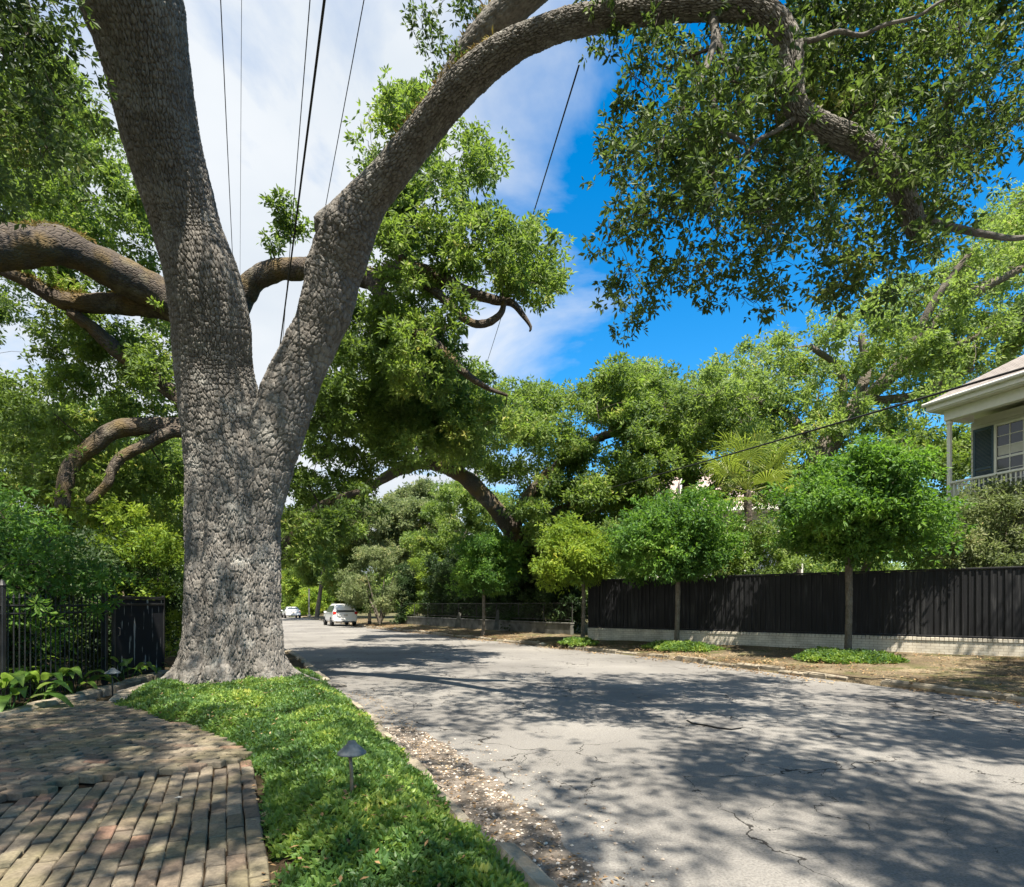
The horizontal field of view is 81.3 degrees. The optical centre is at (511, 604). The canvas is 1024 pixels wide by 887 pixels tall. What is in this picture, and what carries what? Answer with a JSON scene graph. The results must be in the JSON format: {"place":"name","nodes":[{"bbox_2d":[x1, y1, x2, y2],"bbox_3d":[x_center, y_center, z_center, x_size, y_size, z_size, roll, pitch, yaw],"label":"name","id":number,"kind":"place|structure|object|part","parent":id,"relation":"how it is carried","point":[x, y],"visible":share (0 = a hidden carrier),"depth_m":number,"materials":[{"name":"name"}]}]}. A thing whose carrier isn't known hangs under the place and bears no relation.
{"place":"outdoors","nodes":[
{"label":"outdoors","id":0,"kind":"place"},
{"bbox_2d":[6,632,376,882],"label":"yard ground","id":1,"kind":"structure","parent":0,"point":[170,661],"depth_m":10.78,"materials":[{"name":"brown soil"}]},
{"bbox_2d":[0,670,73,711],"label":"broad leaf plant","id":2,"kind":"object","parent":1,"relation":"on","point":[15,679],"visible":0.86,"depth_m":8.56,"materials":[{"name":"green plant"}]},
{"bbox_2d":[6,666,81,701],"bbox_3d":[-7.831,1.289,9.722,1.345,0.610,1.692,0,0,-35],"label":"broad leaf plant","id":3,"kind":"object","parent":1,"relation":"on","point":[57,675],"visible":0.44,"depth_m":9.50,"materials":[{"name":"green plant"}]},
{"bbox_2d":[9,655,91,693],"bbox_3d":[-8.591,1.227,10.541,1.940,0.655,1.322,0,0,-31],"label":"broad leaf plant","id":4,"kind":"object","parent":1,"relation":"on","point":[43,667],"visible":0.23,"depth_m":10.47,"materials":[{"name":"green plant"}]},
{"bbox_2d":[0,579,107,709],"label":"iron fence","id":5,"kind":"object","parent":1,"relation":"on","point":[104,637],"visible":0.76,"depth_m":9.76,"materials":[{"name":"black metal"}]},
{"bbox_2d":[0,477,150,660],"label":"garden shrub","id":6,"kind":"object","parent":1,"relation":"on","point":[28,526],"visible":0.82,"depth_m":9.96,"materials":[{"name":"green plant"}]},
{"bbox_2d":[44,669,119,699],"bbox_3d":[-7.411,1.318,10.341,1.097,0.519,1.207,0,0,-36],"label":"broad leaf plant","id":7,"kind":"object","parent":1,"relation":"on","point":[71,673],"visible":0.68,"depth_m":10.35,"materials":[{"name":"green plant"}]},
{"bbox_2d":[0,670,168,717],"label":"stone edging","id":8,"kind":"object","parent":1,"relation":"on","point":[94,693],"visible":0.78,"depth_m":9.96,"materials":[{"name":"stone"}]},
{"bbox_2d":[0,508,183,692],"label":"garden hedge","id":9,"kind":"object","parent":1,"relation":"on","point":[106,555],"visible":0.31,"depth_m":12.86,"materials":[{"name":"green plant"}]},
{"bbox_2d":[0,377,183,604],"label":"garden tree","id":10,"kind":"object","parent":1,"relation":"on","point":[152,501],"visible":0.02,"depth_m":21.75,"materials":[{"name":"green plant"}]},
{"bbox_2d":[27,484,184,600],"bbox_3d":[-11.069,-0.914,15.568,6.399,4.738,4.239,0,0,0],"label":"garden shrub","id":11,"kind":"object","parent":1,"relation":"on","point":[157,544],"visible":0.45,"depth_m":14.44,"materials":[{"name":"green plant"}]},
{"bbox_2d":[104,668,120,695],"bbox_3d":[-6.636,1.343,9.900,0.240,0.594,0.240,0,0,0],"label":"path light","id":12,"kind":"object","parent":1,"relation":"on","point":[112,671],"visible":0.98,"depth_m":9.87,"materials":[{"name":"metal"}]},
{"bbox_2d":[94,656,157,679],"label":"broad leaf plant","id":13,"kind":"object","parent":1,"relation":"on","point":[125,662],"visible":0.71,"depth_m":11.57,"materials":[{"name":"green plant"}]},
{"bbox_2d":[109,679,157,702],"bbox_3d":[-6.594,1.525,10.552,0.335,0.149,2.541,0,0,-16],"label":"stone edging","id":14,"kind":"object","parent":1,"relation":"on","point":[122,694],"visible":0.24,"depth_m":9.72,"materials":[{"name":"stone"}]},
{"bbox_2d":[0,700,270,886],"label":"brick walk","id":15,"kind":"structure","parent":1,"relation":"on","point":[46,753],"depth_m":4.54,"materials":[{"name":"brown brick"}]},
{"bbox_2d":[1,764,271,886],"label":"sand joint","id":16,"kind":"object","parent":1,"relation":"on","point":[84,785],"depth_m":4.34,"materials":[{"name":"sand"}]},
{"bbox_2d":[111,594,164,682],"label":"gate panel","id":17,"kind":"structure","parent":1,"relation":"on","point":[138,629],"depth_m":12.44,"materials":[{"name":"black metal"}]},
{"bbox_2d":[102,438,184,595],"bbox_3d":[-19.930,-4.099,33.976,7.351,11.182,12.568,0,0,-23],"label":"garden tree","id":18,"kind":"object","parent":1,"relation":"on","point":[181,505],"visible":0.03,"depth_m":30.39,"materials":[{"name":"green plant"}]},
{"bbox_2d":[156,655,176,670],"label":"broad leaf plant","id":19,"kind":"object","parent":1,"relation":"on","point":[158,668],"visible":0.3,"depth_m":13.53,"materials":[{"name":"green plant"}]},
{"bbox_2d":[162,570,183,655],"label":"garden shrub","id":20,"kind":"object","parent":1,"relation":"on","point":[176,614],"visible":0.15,"depth_m":18.20,"materials":[{"name":"green plant"}]},
{"bbox_2d":[0,35,577,580],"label":"live oak","id":21,"kind":"object","parent":1,"relation":"on","point":[400,383],"visible":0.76,"depth_m":14.85,"materials":[{"name":"green plant"}]},
{"bbox_2d":[220,0,232,253],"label":"overhead cable","id":22,"kind":"object","parent":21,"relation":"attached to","point":[225,114],"visible":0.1,"depth_m":9.30,"materials":[{"name":"rubber"}]},
{"bbox_2d":[138,684,485,886],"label":"planting bed","id":23,"kind":"object","parent":1,"relation":"on","point":[283,861],"visible":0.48,"depth_m":3.82,"materials":[{"name":"green plant"}]},
{"bbox_2d":[114,702,277,886],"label":"leaf litter","id":24,"kind":"object","parent":23,"relation":"on","point":[257,799],"visible":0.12,"depth_m":3.80,"materials":[{"name":"brown plant"}]},
{"bbox_2d":[112,677,469,886],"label":"leaf litter","id":25,"kind":"object","parent":23,"relation":"on","point":[340,878],"visible":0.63,"depth_m":3.84,"materials":[{"name":"plant"}]},
{"bbox_2d":[337,740,366,792],"bbox_3d":[-1.099,1.216,4.089,0.196,0.569,0.196,0,0,0],"label":"path light","id":26,"kind":"object","parent":23,"relation":"on","point":[350,749],"visible":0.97,"depth_m":4.05,"materials":[{"name":"metal"}]},
{"bbox_2d":[113,667,528,886],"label":"ground cover","id":27,"kind":"object","parent":1,"relation":"on","point":[297,792],"visible":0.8,"depth_m":4.34,"materials":[{"name":"green plant"}]},
{"bbox_2d":[0,0,1023,692],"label":"live oak","id":28,"kind":"object","parent":1,"relation":"on","point":[242,438],"visible":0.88,"depth_m":7.78,"materials":[{"name":"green plant"}]},
{"bbox_2d":[240,0,241,224],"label":"overhead cable","id":29,"kind":"object","parent":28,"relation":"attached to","point":[240,154],"visible":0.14,"depth_m":11.96,"materials":[{"name":"rubber"}]},
{"bbox_2d":[279,0,325,345],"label":"overhead cable","id":30,"kind":"object","parent":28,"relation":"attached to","point":[315,71],"visible":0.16,"depth_m":8.63,"materials":[{"name":"rubber"}]},
{"bbox_2d":[325,0,363,204],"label":"overhead cable","id":31,"kind":"object","parent":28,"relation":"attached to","point":[346,95],"visible":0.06,"depth_m":9.45,"materials":[{"name":"rubber"}]},
{"bbox_2d":[283,0,310,333],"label":"overhead cable","id":32,"kind":"object","parent":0,"point":[299,134],"visible":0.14,"depth_m":9.13,"materials":[{"name":"rubber"}]},
{"bbox_2d":[0,0,1023,580],"label":"sky","id":33,"kind":"structure","parent":0,"point":[263,89],"materials":[{"name":"blue"}]},
{"bbox_2d":[320,611,955,654],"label":"garden ground","id":34,"kind":"structure","parent":0,"point":[387,617],"depth_m":64.50,"materials":[{"name":"brown soil"}]},
{"bbox_2d":[281,499,370,617],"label":"garden tree","id":35,"kind":"object","parent":34,"relation":"on","point":[343,553],"visible":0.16,"depth_m":63.02,"materials":[{"name":"green plant"}]},
{"bbox_2d":[281,565,373,612],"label":"garden tree","id":36,"kind":"object","parent":34,"relation":"on","point":[290,586],"visible":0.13,"depth_m":90.15,"materials":[{"name":"green plant"}]},
{"bbox_2d":[389,561,421,624],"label":"garden shrub","id":37,"kind":"object","parent":34,"relation":"on","point":[405,579],"visible":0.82,"depth_m":43.16,"materials":[{"name":"green plant"}]},
{"bbox_2d":[345,476,469,607],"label":"garden tree","id":38,"kind":"object","parent":34,"relation":"on","point":[403,504],"visible":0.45,"depth_m":58.90,"materials":[{"name":"green plant"}]},
{"bbox_2d":[406,553,455,615],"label":"garden shrub","id":39,"kind":"object","parent":34,"relation":"on","point":[418,562],"visible":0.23,"depth_m":42.67,"materials":[{"name":"green plant"}]},
{"bbox_2d":[398,478,519,563],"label":"garden tree","id":40,"kind":"object","parent":34,"relation":"on","point":[456,493],"visible":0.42,"depth_m":49.61,"materials":[{"name":"green plant"}]},
{"bbox_2d":[420,515,597,632],"bbox_3d":[-0.748,-1.040,34.997,3.723,6.511,18.517,0,0,-33],"label":"hedge","id":41,"kind":"object","parent":34,"relation":"on","point":[436,590],"visible":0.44,"depth_m":32.30,"materials":[{"name":"green plant"}]},
{"bbox_2d":[359,351,720,595],"bbox_3d":[2.045,-6.308,29.112,19.052,14.741,12.904,0,0,0],"label":"live oak","id":42,"kind":"object","parent":34,"relation":"on","point":[634,402],"visible":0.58,"depth_m":27.91,"materials":[{"name":"green plant"}]},
{"bbox_2d":[547,498,636,589],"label":"garden tree","id":43,"kind":"object","parent":34,"relation":"on","point":[608,524],"visible":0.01,"depth_m":37.83,"materials":[{"name":"green plant"}]},
{"bbox_2d":[580,517,638,599],"bbox_3d":[4.949,-1.222,26.012,3.958,5.354,3.316,0,0,0],"label":"garden shrub","id":44,"kind":"object","parent":34,"relation":"on","point":[605,527],"visible":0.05,"depth_m":25.75,"materials":[{"name":"green plant"}]},
{"bbox_2d":[574,354,786,526],"bbox_3d":[9.495,-7.572,32.784,13.298,14.171,9.598,0,0,0],"label":"live oak","id":45,"kind":"object","parent":34,"relation":"on","point":[675,430],"visible":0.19,"depth_m":30.57,"materials":[{"name":"green plant"}]},
{"bbox_2d":[649,471,802,577],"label":"house","id":46,"kind":"structure","parent":34,"relation":"on","point":[705,483],"depth_m":45.53,"materials":[{"name":"paint"}]},
{"bbox_2d":[684,426,800,557],"bbox_3d":[8.838,-2.710,22.362,5.173,8.126,5.184,0,0,-26],"label":"fan palm","id":47,"kind":"object","parent":34,"relation":"on","point":[748,456],"visible":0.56,"depth_m":21.73,"materials":[{"name":"green plant"}]},
{"bbox_2d":[711,509,813,575],"bbox_3d":[8.859,-0.998,21.640,4.566,4.900,3.082,0,0,0],"label":"garden shrub","id":48,"kind":"object","parent":34,"relation":"on","point":[747,564],"visible":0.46,"depth_m":21.14,"materials":[{"name":"green plant"}]},
{"bbox_2d":[588,628,1023,656],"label":"brick wall","id":49,"kind":"structure","parent":34,"relation":"on","point":[968,646],"depth_m":18.23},
{"bbox_2d":[588,566,1023,639],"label":"board fence","id":50,"kind":"object","parent":49,"relation":"on","point":[985,602],"visible":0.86,"depth_m":18.25,"materials":[{"name":"black paint"}]},
{"bbox_2d":[667,178,1023,573],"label":"live oak","id":51,"kind":"object","parent":34,"relation":"on","point":[945,352],"visible":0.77,"depth_m":25.08,"materials":[{"name":"green plant"}]},
{"bbox_2d":[774,415,971,570],"bbox_3d":[15.531,-3.100,23.971,10.832,9.224,6.464,0,0,0],"label":"garden tree","id":52,"kind":"object","parent":34,"relation":"on","point":[961,452],"visible":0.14,"depth_m":22.66,"materials":[{"name":"green plant"}]},
{"bbox_2d":[921,355,1023,641],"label":"house","id":53,"kind":"structure","parent":34,"relation":"on","point":[991,411],"depth_m":18.34,"materials":[{"name":"white paint"}]},
{"bbox_2d":[994,417,1023,485],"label":"window","id":54,"kind":"structure","parent":53,"relation":"in","point":[1008,435],"depth_m":18.18,"materials":[{"name":"white glass"}]},
{"bbox_2d":[924,474,1023,641],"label":"garden shrub","id":55,"kind":"object","parent":34,"relation":"on","point":[998,503],"visible":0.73,"depth_m":16.38,"materials":[{"name":"green plant"}]},
{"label":"utility pole","id":56,"kind":"object","parent":34,"relation":"on","visible":0},
{"bbox_2d":[485,64,579,367],"bbox_3d":[-1.233,-14.406,33.685,0.024,11.620,48.595,0,0,-5],"label":"overhead cable","id":57,"kind":"object","parent":56,"relation":"attached to","point":[551,154],"visible":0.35,"depth_m":11.63,"materials":[{"name":"rubber"}]},
{"bbox_2d":[554,367,1023,502],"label":"overhead cable","id":58,"kind":"object","parent":56,"relation":"attached to","point":[965,385],"visible":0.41,"depth_m":12.91,"materials":[{"name":"rubber"}]},
{"bbox_2d":[282,616,1023,886],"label":"road","id":59,"kind":"structure","parent":0,"point":[796,782],"depth_m":6.44,"materials":[{"name":"grey asphalt"}]},
{"bbox_2d":[281,607,300,617],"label":"parked car","id":60,"kind":"object","parent":59,"relation":"on","point":[292,611],"visible":0.99,"depth_m":74.24,"materials":[{"name":"white paint"}]},
{"bbox_2d":[323,603,357,625],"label":"parked car","id":61,"kind":"object","parent":59,"relation":"on","point":[338,613],"visible":0.98,"depth_m":46.35,"materials":[{"name":"white paint"}]},
{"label":"side window","id":62,"kind":"part","parent":61,"relation":"part of","materials":[{"name":"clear glass"}]},
{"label":"rear window","id":63,"kind":"part","parent":61,"relation":"part of","materials":[{"name":"black glass"}]},
{"bbox_2d":[384,726,601,886],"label":"gravel bed","id":64,"kind":"object","parent":59,"relation":"on","point":[543,852],"visible":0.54,"depth_m":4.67,"materials":[{"name":"beige gravel"}]},
{"bbox_2d":[345,692,619,885],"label":"leaf litter","id":65,"kind":"object","parent":64,"relation":"on","point":[539,843],"visible":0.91,"depth_m":4.64,"materials":[{"name":"brown plant"}]},
{"bbox_2d":[430,736,678,886],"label":"gravel","id":66,"kind":"structure","parent":59,"relation":"on","point":[594,847],"depth_m":4.71,"materials":[{"name":"beige gravel"}]},
{"bbox_2d":[302,617,1023,700],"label":"verge edge","id":67,"kind":"object","parent":59,"relation":"on","point":[864,681],"visible":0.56,"depth_m":12.69,"materials":[{"name":"grey concrete"}]},
{"bbox_2d":[687,716,743,728],"bbox_3d":[2.846,1.629,8.310,0.652,0.001,0.833,0,0,-45],"label":"road patch","id":68,"kind":"object","parent":59,"relation":"on","point":[719,722],"visible":1,"depth_m":8.33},
{"bbox_2d":[301,614,1023,695],"bbox_3d":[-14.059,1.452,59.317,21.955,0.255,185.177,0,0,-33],"label":"verge","id":69,"kind":"structure","parent":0,"point":[918,664],"depth_m":15.01,"materials":[{"name":"beige soil"}]},
{"bbox_2d":[284,648,329,680],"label":"kerb","id":70,"kind":"structure","parent":69,"relation":"on","point":[308,665],"depth_m":15.30,"materials":[{"name":"concrete"}]},
{"bbox_2d":[307,589,310,616],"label":"street post","id":71,"kind":"object","parent":69,"relation":"on","point":[308,615],"visible":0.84,"depth_m":77.90,"materials":[{"name":"grey concrete"}]},
{"bbox_2d":[289,586,337,616],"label":"garden shrub","id":72,"kind":"object","parent":69,"relation":"on","point":[302,604],"visible":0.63,"depth_m":82.28,"materials":[{"name":"green plant"}]},
{"bbox_2d":[368,609,371,624],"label":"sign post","id":73,"kind":"object","parent":69,"relation":"on","point":[369,619],"visible":0.53,"depth_m":45.69,"materials":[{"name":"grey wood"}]},
{"bbox_2d":[332,543,416,623],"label":"crepe myrtle","id":74,"kind":"object","parent":69,"relation":"on","point":[356,591],"visible":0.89,"depth_m":44.20,"materials":[{"name":"green plant"}]},
{"bbox_2d":[352,700,558,886],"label":"kerb","id":75,"kind":"structure","parent":69,"relation":"on","point":[535,875],"depth_m":3.68,"materials":[{"name":"concrete"}]},
{"bbox_2d":[455,612,460,627],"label":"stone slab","id":76,"kind":"structure","parent":69,"relation":"on","point":[457,623],"depth_m":36.00,"materials":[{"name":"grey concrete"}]},
{"bbox_2d":[395,616,574,634],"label":"concrete wall","id":77,"kind":"structure","parent":69,"relation":"on","point":[565,628],"depth_m":31.85,"materials":[{"name":"grey concrete"}]},
{"bbox_2d":[397,602,572,622],"bbox_3d":[-2.936,0.335,35.917,0.050,0.950,20.865,0,0,-33],"label":"wire fence","id":78,"kind":"object","parent":77,"relation":"on","point":[518,603],"visible":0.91,"depth_m":33.62,"materials":[{"name":"metal"}]},
{"bbox_2d":[438,525,536,635],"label":"street tree","id":79,"kind":"object","parent":69,"relation":"on","point":[480,569],"visible":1,"depth_m":28.51,"materials":[{"name":"green plant"}]},
{"bbox_2d":[494,610,498,629],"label":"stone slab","id":80,"kind":"structure","parent":69,"relation":"on","point":[496,625],"depth_m":31.60,"materials":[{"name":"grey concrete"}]},
{"bbox_2d":[96,533,958,612],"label":"woodland","id":81,"kind":"object","parent":69,"relation":"on","point":[817,566],"visible":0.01,"depth_m":104.56,"materials":[{"name":"green plant"}]},
{"bbox_2d":[518,510,619,637],"bbox_3d":[2.401,-1.148,23.317,3.877,5.276,4.447,0,0,-45],"label":"street tree","id":82,"kind":"object","parent":69,"relation":"on","point":[577,557],"visible":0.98,"depth_m":22.58,"materials":[{"name":"green plant"}]},
{"bbox_2d":[557,636,599,646],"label":"ground cover","id":83,"kind":"object","parent":69,"relation":"on","point":[574,640],"visible":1,"depth_m":22.12,"materials":[{"name":"green plant"}]},
{"bbox_2d":[301,617,1023,703],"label":"kerb","id":84,"kind":"structure","parent":69,"relation":"on","point":[996,695],"depth_m":14.49,"materials":[{"name":"concrete"}]},
{"bbox_2d":[377,627,924,681],"bbox_3d":[-3.223,1.554,31.677,1.175,0.194,59.285,0,0,-29],"label":"kerb rubble","id":85,"kind":"object","parent":84,"relation":"on","point":[544,643],"visible":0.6,"depth_m":23.94,"materials":[{"name":"grey stone"}]},
{"bbox_2d":[328,621,1020,707],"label":"leaf litter","id":86,"kind":"object","parent":69,"relation":"on","point":[916,680],"visible":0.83,"depth_m":16.20,"materials":[{"name":"brown plant"}]},
{"bbox_2d":[597,480,753,640],"bbox_3d":[5.472,-1.333,20.497,5.129,5.667,5.407,0,0,0],"label":"street tree","id":87,"kind":"object","parent":69,"relation":"on","point":[676,540],"visible":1,"depth_m":19.13,"materials":[{"name":"green plant"}]},
{"bbox_2d":[639,639,729,652],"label":"ground cover","id":88,"kind":"object","parent":69,"relation":"on","point":[670,645],"visible":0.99,"depth_m":19.08,"materials":[{"name":"green plant"}]},
{"bbox_2d":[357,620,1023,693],"bbox_3d":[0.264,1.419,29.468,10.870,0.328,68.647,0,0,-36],"label":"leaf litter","id":89,"kind":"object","parent":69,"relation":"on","point":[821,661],"visible":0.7,"depth_m":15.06,"materials":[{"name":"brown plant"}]},
{"bbox_2d":[791,646,909,664],"bbox_3d":[8.895,1.342,15.798,2.782,0.453,2.255,0,0,37],"label":"ground cover","id":90,"kind":"object","parent":69,"relation":"on","point":[841,655],"visible":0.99,"depth_m":15.28,"materials":[{"name":"green plant"}]},
{"bbox_2d":[752,429,978,649],"bbox_3d":[9.989,-1.600,16.556,5.522,6.221,5.284,0,0,0],"label":"street tree","id":91,"kind":"object","parent":69,"relation":"on","point":[854,508],"visible":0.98,"depth_m":15.37,"materials":[{"name":"green plant"}]}
]}

